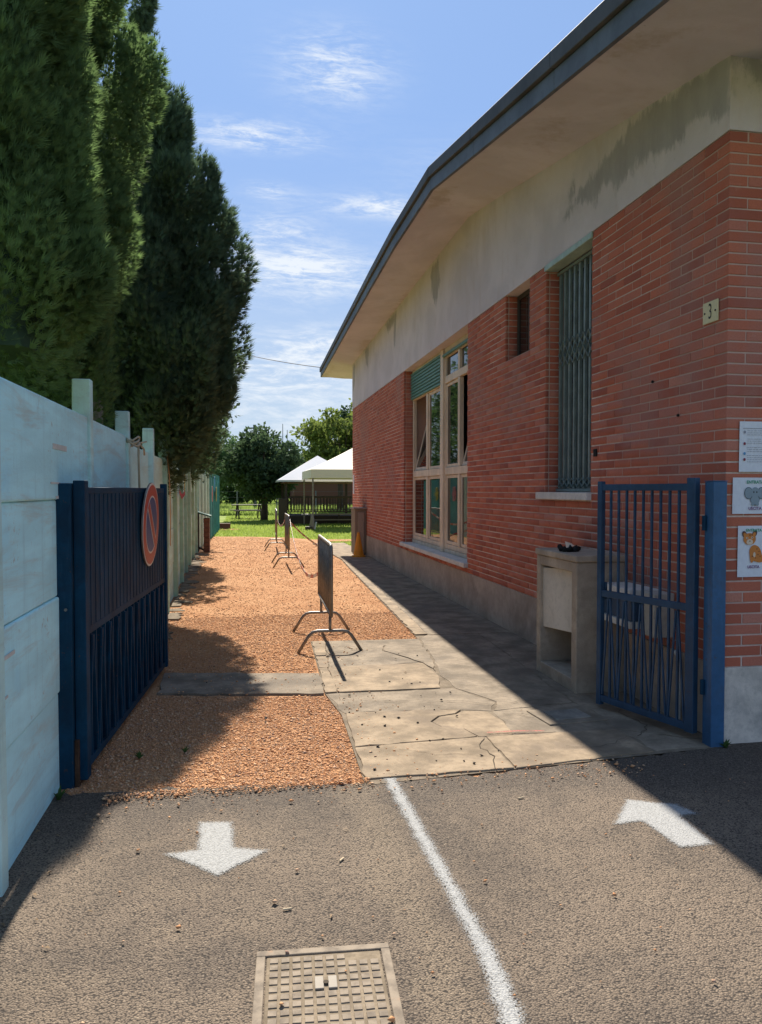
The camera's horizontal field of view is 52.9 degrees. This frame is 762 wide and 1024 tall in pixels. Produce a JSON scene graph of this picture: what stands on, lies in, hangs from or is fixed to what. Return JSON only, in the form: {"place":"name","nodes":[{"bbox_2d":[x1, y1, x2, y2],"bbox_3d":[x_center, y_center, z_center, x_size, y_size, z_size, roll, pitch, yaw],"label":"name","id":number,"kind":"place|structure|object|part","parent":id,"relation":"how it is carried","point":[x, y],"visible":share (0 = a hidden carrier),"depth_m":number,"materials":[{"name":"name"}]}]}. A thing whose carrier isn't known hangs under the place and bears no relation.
{"place":"outdoors","nodes":[
{"label":"outdoors","id":0,"kind":"place"},
{"bbox_2d":[210,515,350,545],"bbox_3d":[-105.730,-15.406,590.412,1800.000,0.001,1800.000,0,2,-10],"label":"lawn","id":1,"kind":"structure","parent":0,"point":[222,518],"depth_m":29.88,"materials":[{"name":"green plant"}]},
{"bbox_2d":[0,0,121,406],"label":"conifer tree","id":2,"kind":"object","parent":1,"relation":"on","point":[43,115],"visible":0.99,"depth_m":3.93,"materials":[{"name":"green plant"}]},
{"bbox_2d":[1,0,172,501],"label":"conifer tree","id":3,"kind":"object","parent":1,"relation":"on","point":[138,84],"visible":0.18,"depth_m":6.05,"materials":[{"name":"green plant"}]},
{"bbox_2d":[93,400,102,423],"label":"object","id":4,"kind":"structure","parent":1,"relation":"on","point":[96,416],"depth_m":5.91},
{"bbox_2d":[94,0,261,498],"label":"conifer tree","id":5,"kind":"object","parent":1,"relation":"on","point":[177,318],"visible":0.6,"depth_m":9.45,"materials":[{"name":"green plant"}]},
{"bbox_2d":[197,469,219,549],"bbox_3d":[-5.590,-0.225,25.217,0.088,2.100,11.270,0,2,-9],"label":"sheet fence","id":6,"kind":"object","parent":1,"relation":"on","point":[206,504],"visible":0.66,"depth_m":23.36,"materials":[{"name":"teal metal"}]},
{"bbox_2d":[191,405,232,487],"bbox_3d":[-4.652,-2.266,17.023,2.847,6.755,2.610,0,2,14],"label":"conifer tree","id":7,"kind":"object","parent":1,"relation":"on","point":[204,460],"visible":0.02,"depth_m":17.09,"materials":[{"name":"green plant"}]},
{"bbox_2d":[203,426,239,500],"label":"garden tree","id":8,"kind":"object","parent":1,"relation":"on","point":[222,483],"visible":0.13,"depth_m":55.53,"materials":[{"name":"green plant"}]},
{"bbox_2d":[207,403,239,448],"bbox_3d":[-3.932,-1.210,14.956,2.007,4.864,1.983,1,2,25],"label":"garden tree","id":9,"kind":"object","parent":1,"relation":"on","point":[229,416],"visible":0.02,"depth_m":15.20,"materials":[{"name":"green plant"}]},
{"bbox_2d":[219,462,252,504],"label":"tree","id":10,"kind":"object","parent":1,"relation":"on","point":[231,494],"visible":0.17,"depth_m":71.63,"materials":[{"name":"green plant"}]},
{"bbox_2d":[231,504,260,518],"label":"picnic table","id":11,"kind":"object","parent":1,"relation":"on","point":[258,510],"visible":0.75,"depth_m":41.78,"materials":[{"name":"grey wood"}]},
{"bbox_2d":[217,421,303,519],"bbox_3d":[-6.215,-2.077,39.565,4.670,5.195,4.592,0,2,-10],"label":"garden tree","id":12,"kind":"object","parent":1,"relation":"on","point":[250,470],"visible":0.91,"depth_m":38.45,"materials":[{"name":"green plant"}]},
{"bbox_2d":[278,499,286,524],"bbox_3d":[-4.422,-0.021,34.474,0.380,1.160,0.380,0,2,-10],"label":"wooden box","id":13,"kind":"object","parent":1,"relation":"on","point":[282,507],"visible":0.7,"depth_m":34.29,"materials":[{"name":"brown wood"}]},
{"bbox_2d":[260,456,307,503],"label":"tree","id":14,"kind":"object","parent":1,"relation":"on","point":[288,493],"visible":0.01,"depth_m":68.79,"materials":[{"name":"green plant"}]},
{"bbox_2d":[220,491,352,514],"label":"wire fence","id":15,"kind":"object","parent":1,"relation":"on","point":[291,491],"visible":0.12,"depth_m":47.41,"materials":[{"name":"grey metal"}]},
{"bbox_2d":[300,442,326,457],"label":"tree","id":16,"kind":"object","parent":1,"relation":"on","point":[302,448],"visible":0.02,"depth_m":71.18,"materials":[{"name":"green plant"}]},
{"bbox_2d":[275,456,352,524],"bbox_3d":[-3.028,-1.087,36.903,3.950,3.250,3.950,0,2,-10],"label":"gazebo","id":17,"kind":"object","parent":1,"relation":"on","point":[294,476],"visible":0.69,"depth_m":35.36,"materials":[{"name":"white fabric"}]},
{"bbox_2d":[289,407,352,507],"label":"garden tree","id":18,"kind":"object","parent":1,"relation":"on","point":[327,430],"visible":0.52,"depth_m":49.09,"materials":[{"name":"green plant"}]},
{"bbox_2d":[290,484,352,505],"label":"brown roofed house","id":19,"kind":"structure","parent":1,"relation":"on","point":[323,487],"depth_m":62.13,"materials":[{"name":"tile"}]},
{"bbox_2d":[302,448,352,523],"bbox_3d":[-0.869,-1.144,32.639,4.646,3.510,4.646,0,2,-10],"label":"canopy tent","id":20,"kind":"object","parent":1,"relation":"on","point":[339,467],"visible":0.45,"depth_m":30.48,"materials":[{"name":"beige fabric"}]},
{"bbox_2d":[305,514,316,529],"bbox_3d":[-2.734,0.390,29.991,0.459,0.610,0.280,0,2,-10],"label":"tent weight","id":21,"kind":"object","parent":20,"relation":"attached to","point":[312,525],"visible":1,"depth_m":29.94,"materials":[{"name":"grey concrete"}]},
{"bbox_2d":[322,405,351,445],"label":"garden tree","id":22,"kind":"object","parent":1,"relation":"on","point":[343,413],"visible":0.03,"depth_m":53.48,"materials":[{"name":"green plant"}]},
{"bbox_3d":[-9.162,-3.616,31.794,0.280,8.700,0.280,0,2,-10],"label":"utility pole","id":23,"kind":"object","parent":1,"relation":"on","visible":0},
{"bbox_2d":[249,355,319,367],"bbox_3d":[-5.283,-5.943,27.137,0.023,3.202,12.022,-1,2,-40],"label":"overhead cable","id":24,"kind":"object","parent":23,"relation":"attached to","point":[285,362],"visible":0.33,"depth_m":24.50,"materials":[{"name":"metal"}]},
{"bbox_2d":[220,499,352,515],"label":"meadow grass","id":25,"kind":"structure","parent":0,"point":[271,507],"depth_m":48.77,"materials":[{"name":"green plant"}]},
{"bbox_2d":[61,537,588,795],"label":"gravel path","id":26,"kind":"structure","parent":0,"point":[153,690],"depth_m":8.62,"materials":[{"name":"orange gravel"}]},
{"bbox_2d":[55,483,81,789],"bbox_3d":[-1.641,0.639,4.031,0.158,1.630,0.135,0,2,-10],"label":"gate post","id":27,"kind":"object","parent":26,"relation":"on","point":[69,760],"visible":0.66,"depth_m":3.97,"materials":[{"name":"blue metal"}]},
{"bbox_2d":[73,480,167,779],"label":"driveway gate","id":28,"kind":"structure","parent":27,"relation":"attached to","point":[121,619],"depth_m":4.68,"materials":[{"name":"blue metal"}]},
{"bbox_2d":[141,483,158,565],"bbox_3d":[-1.759,0.093,5.776,0.070,0.630,0.630,2,1,-6],"label":"no parking sign","id":29,"kind":"object","parent":28,"relation":"attached to","point":[149,523],"visible":0.98,"depth_m":5.70,"materials":[{"name":"red metal"}]},
{"bbox_2d":[0,377,197,896],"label":"concrete fence","id":30,"kind":"object","parent":26,"relation":"on","point":[47,446],"visible":0.45,"depth_m":3.58,"materials":[{"name":"paint"}]},
{"bbox_2d":[126,436,146,487],"bbox_3d":[-2.070,-0.336,6.506,0.115,0.599,0.496,0,2,-7],"label":"rope tie","id":31,"kind":"object","parent":30,"relation":"attached to","point":[134,443],"visible":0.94,"depth_m":6.41,"materials":[{"name":"grey fabric"}]},
{"bbox_2d":[167,456,170,545],"bbox_3d":[-2.655,-0.136,9.598,0.032,1.133,0.179,0,2,-10],"label":"fence post","id":32,"kind":"object","parent":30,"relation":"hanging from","point":[170,501],"visible":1,"depth_m":9.61,"materials":[{"name":"grey metal"}]},
{"bbox_2d":[135,751,142,758],"bbox_3d":[-1.397,1.404,4.424,0.052,0.038,0.071,-2,2,-45],"label":"weed","id":33,"kind":"object","parent":26,"relation":"on","point":[139,755],"visible":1,"depth_m":4.42,"materials":[{"name":"green plant"}]},
{"bbox_2d":[168,553,207,639],"bbox_3d":[-3.179,1.192,12.681,0.342,0.047,12.476,0,2,-11],"label":"kerb edging","id":34,"kind":"object","parent":26,"relation":"on","point":[193,568],"visible":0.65,"depth_m":11.85,"materials":[{"name":"concrete"}]},
{"bbox_2d":[198,511,211,551],"bbox_3d":[-4.473,0.481,19.275,0.407,1.030,0.560,0,2,-10],"label":"litter bin","id":35,"kind":"object","parent":26,"relation":"on","point":[206,522],"visible":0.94,"depth_m":19.07,"materials":[{"name":"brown wood"}]},
{"bbox_2d":[264,508,287,550],"bbox_3d":[-2.779,0.444,20.318,0.637,1.060,1.980,0,2,-9],"label":"crowd barrier","id":36,"kind":"object","parent":26,"relation":"on","point":[276,539],"visible":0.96,"depth_m":19.56,"materials":[{"name":"grey metal"}]},
{"bbox_2d":[271,513,303,567],"bbox_3d":[-1.948,0.571,15.903,0.638,1.060,1.584,0,2,-10],"label":"crowd barrier","id":37,"kind":"object","parent":26,"relation":"on","point":[287,531],"visible":0.96,"depth_m":15.61,"materials":[{"name":"grey metal"}]},
{"bbox_2d":[290,523,317,577],"bbox_3d":[-1.250,0.556,11.973,0.002,0.645,6.530,0,2,-10],"label":"barrier tape","id":38,"kind":"object","parent":37,"relation":"attached to","point":[310,576],"visible":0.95,"depth_m":11.04,"materials":[{"name":"plastic"}]},
{"bbox_2d":[290,521,317,545],"bbox_3d":[-1.686,0.538,17.449,0.002,0.864,4.423,0,2,3],"label":"barrier tape","id":39,"kind":"object","parent":37,"relation":"attached to","point":[298,530],"visible":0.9,"depth_m":16.88,"materials":[{"name":"plastic"}]},
{"bbox_2d":[292,534,362,653],"bbox_3d":[-0.584,0.800,7.942,0.638,1.060,1.584,0,2,-9],"label":"crowd barrier","id":40,"kind":"object","parent":26,"relation":"on","point":[325,570],"visible":1,"depth_m":7.64,"materials":[{"name":"grey metal"}]},
{"bbox_2d":[316,539,350,540],"bbox_3d":[1.363,0.870,24.203,6.851,0.001,0.999,0,2,-8],"label":"earth strip","id":41,"kind":"object","parent":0,"point":[337,539],"visible":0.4,"depth_m":24.23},
{"bbox_2d":[97,0,602,453],"label":"sky","id":42,"kind":"structure","parent":0,"point":[322,120],"materials":[{"name":"blue"}]},
{"bbox_2d":[0,742,761,1023],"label":"asphalt road","id":43,"kind":"structure","parent":0,"point":[156,966],"depth_m":2.92,"materials":[{"name":"grey asphalt"}]},
{"bbox_2d":[54,785,65,799],"bbox_3d":[-1.601,1.411,3.843,0.066,0.057,0.095,0,2,-10],"label":"weed","id":44,"kind":"object","parent":43,"relation":"on","point":[59,795],"visible":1,"depth_m":3.83,"materials":[{"name":"green plant"}]},
{"bbox_2d":[165,821,268,874],"bbox_3d":[-0.710,1.451,3.329,0.600,0.001,0.720,0,2,-10],"label":"painted arrow","id":45,"kind":"object","parent":43,"relation":"on","point":[217,853],"visible":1,"depth_m":3.27,"materials":[{"name":"white paint"}]},
{"bbox_2d":[1,581,573,1023],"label":"fallen leaves","id":46,"kind":"object","parent":43,"relation":"on","point":[149,875],"visible":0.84,"depth_m":3.47,"materials":[{"name":"brown plant"}]},
{"bbox_2d":[251,943,405,1023],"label":"manhole cover","id":47,"kind":"object","parent":43,"relation":"on","point":[313,987],"visible":0.99,"depth_m":2.38,"materials":[{"name":"metal"}]},
{"bbox_2d":[42,641,745,1023],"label":"loose grit","id":48,"kind":"object","parent":43,"relation":"on","point":[308,783],"visible":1,"depth_m":3.96,"materials":[{"name":"gravel"}]},
{"bbox_2d":[384,778,530,1023],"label":"painted line","id":49,"kind":"object","parent":43,"relation":"on","point":[508,1008],"visible":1,"depth_m":2.71,"materials":[{"name":"white paint"}]},
{"bbox_2d":[615,799,713,846],"bbox_3d":[1.386,1.443,3.593,0.820,0.001,0.700,0,2,-10],"label":"painted arrow","id":50,"kind":"object","parent":43,"relation":"on","point":[666,819],"visible":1,"depth_m":3.60,"materials":[{"name":"white paint"}]},
{"bbox_2d":[719,739,730,747],"bbox_3d":[2.070,1.394,4.616,0.095,0.048,0.053,-1,2,-18],"label":"weed","id":51,"kind":"object","parent":43,"relation":"on","point":[726,743],"visible":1,"depth_m":4.60,"materials":[{"name":"green plant"}]},
{"bbox_2d":[157,543,730,784],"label":"pavement","id":52,"kind":"structure","parent":0,"point":[502,684],"depth_m":5.76,"materials":[{"name":"beige stone"}]},
{"bbox_2d":[350,507,366,553],"bbox_3d":[-0.554,0.440,18.512,0.306,1.095,0.720,0,2,-10],"label":"metal cabinet","id":53,"kind":"object","parent":52,"relation":"on","point":[358,519],"visible":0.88,"depth_m":18.20,"materials":[{"name":"brown metal"}]},
{"bbox_3d":[-0.474,0.457,18.188,0.150,0.900,0.023,0,2,-10],"label":"door","id":54,"kind":"part","parent":53,"relation":"part of","materials":[{"name":"brown metal"}]},
{"bbox_2d":[352,532,365,556],"bbox_3d":[-0.516,0.750,17.664,0.319,0.561,0.319,0,2,-10],"label":"traffic cone","id":55,"kind":"object","parent":52,"relation":"on","point":[358,550],"visible":1,"depth_m":17.61,"materials":[{"name":"orange plastic"}]},
{"bbox_2d":[487,730,543,732],"bbox_3d":[0.847,1.394,4.872,0.530,0.001,0.150,0,2,-10],"label":"painted stripe","id":56,"kind":"object","parent":52,"relation":"on","point":[516,731],"visible":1,"depth_m":4.89,"materials":[{"name":"paint"}]},
{"bbox_2d":[319,0,761,743],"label":"brick building","id":57,"kind":"structure","parent":52,"relation":"on","point":[527,352],"depth_m":6.36,"materials":[{"name":"brick"}]},
{"bbox_2d":[399,333,467,567],"bbox_3d":[0.994,-0.896,12.038,0.586,3.198,4.190,0,2,-10],"label":"window","id":58,"kind":"structure","parent":57,"relation":"in","point":[439,495],"depth_m":11.75,"materials":[{"name":"brown wood"}]},
{"bbox_2d":[517,288,529,355],"bbox_3d":[1.595,-2.026,8.180,0.038,0.710,0.710,0,2,-10],"label":"window","id":59,"kind":"structure","parent":57,"relation":"in","point":[523,300],"depth_m":8.36,"materials":[{"name":"black glass"}]},
{"bbox_2d":[535,232,592,499],"bbox_3d":[1.765,-1.231,6.978,0.295,2.236,1.140,0,2,-10],"label":"window","id":60,"kind":"structure","parent":57,"relation":"in","point":[574,366],"depth_m":7.03,"materials":[{"name":"metal"}]},
{"bbox_2d":[604,582,657,628],"bbox_3d":[1.802,0.672,5.576,0.226,0.275,0.460,0,2,-10],"label":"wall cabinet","id":61,"kind":"object","parent":57,"relation":"attached to","point":[630,591],"depth_m":5.47,"materials":[{"name":"grey metal"}]},
{"bbox_2d":[644,590,673,637],"bbox_3d":[1.897,0.699,5.258,0.150,0.300,0.180,0,2,-10],"label":"meter box","id":62,"kind":"object","parent":57,"relation":"attached to","point":[663,614],"visible":0.37,"depth_m":5.18,"materials":[{"name":"grey metal"}]},
{"bbox_2d":[674,650,680,719],"bbox_3d":[1.969,1.147,5.097,0.032,0.454,0.063,0,2,-10],"label":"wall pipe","id":63,"kind":"object","parent":57,"relation":"attached to","point":[679,718],"depth_m":5.07,"materials":[{"name":"grey metal"}]},
{"bbox_2d":[703,298,718,324],"bbox_3d":[2.047,-1.242,4.762,0.012,0.132,0.156,0,2,-10],"label":"house number plate","id":64,"kind":"object","parent":57,"relation":"attached to","point":[710,311],"visible":1,"depth_m":4.75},
{"bbox_2d":[732,478,761,513],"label":"poster","id":65,"kind":"object","parent":57,"relation":"attached to","point":[747,496],"visible":1,"depth_m":4.65,"materials":[{"name":"paper"}]},
{"bbox_2d":[737,526,761,576],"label":"poster","id":66,"kind":"object","parent":57,"relation":"attached to","point":[749,560],"visible":1,"depth_m":4.67,"materials":[{"name":"paper"}]},
{"bbox_2d":[739,421,761,471],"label":"poster","id":67,"kind":"object","parent":57,"relation":"attached to","point":[750,448],"visible":1,"depth_m":4.65,"materials":[{"name":"paper"}]},
{"bbox_2d":[527,705,608,725],"bbox_3d":[1.273,1.400,5.248,0.440,0.039,0.340,0,2,-16],"label":"inspection cover","id":68,"kind":"object","parent":52,"relation":"on","point":[565,715],"visible":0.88,"depth_m":5.20,"materials":[{"name":"concrete"}]},
{"bbox_2d":[535,547,624,693],"bbox_3d":[1.595,0.844,6.222,0.408,1.055,0.825,0,2,-10],"label":"meter housing","id":69,"kind":"object","parent":52,"relation":"on","point":[566,615],"visible":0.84,"depth_m":5.93,"materials":[{"name":"concrete"}]},
{"bbox_2d":[543,567,571,632],"bbox_3d":[1.456,0.708,6.237,0.022,0.539,0.618,0,2,-14],"label":"door","id":70,"kind":"structure","parent":69,"relation":"in","point":[557,583],"depth_m":6.25,"materials":[{"name":"white metal"}]},
{"bbox_2d":[700,481,726,746],"bbox_3d":[2.007,0.624,4.636,0.116,1.626,0.094,0,2,-10],"label":"gate post","id":71,"kind":"object","parent":52,"relation":"on","point":[714,528],"visible":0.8,"depth_m":4.60,"materials":[{"name":"blue metal"}]},
{"bbox_2d":[596,478,699,733],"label":"pedestrian gate","id":72,"kind":"structure","parent":71,"relation":"attached to","point":[690,606],"depth_m":5.00,"materials":[{"name":"blue metal"}]},
{"bbox_2d":[557,541,580,551],"bbox_3d":[1.510,0.284,6.173,0.188,0.091,0.189,0,2,-10],"label":"black dish","id":73,"kind":"object","parent":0,"point":[569,548],"visible":0.98,"depth_m":6.14,"materials":[{"name":"black plastic"}]},
{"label":"bare patch","id":74,"kind":"structure","parent":0,"visible":0},
{"bbox_2d":[220,523,230,528],"bbox_3d":[-6.226,0.560,30.610,0.420,0.220,0.200,0,2,-10],"label":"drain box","id":75,"kind":"object","parent":74,"relation":"on","point":[225,525],"visible":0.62,"depth_m":30.51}
]}

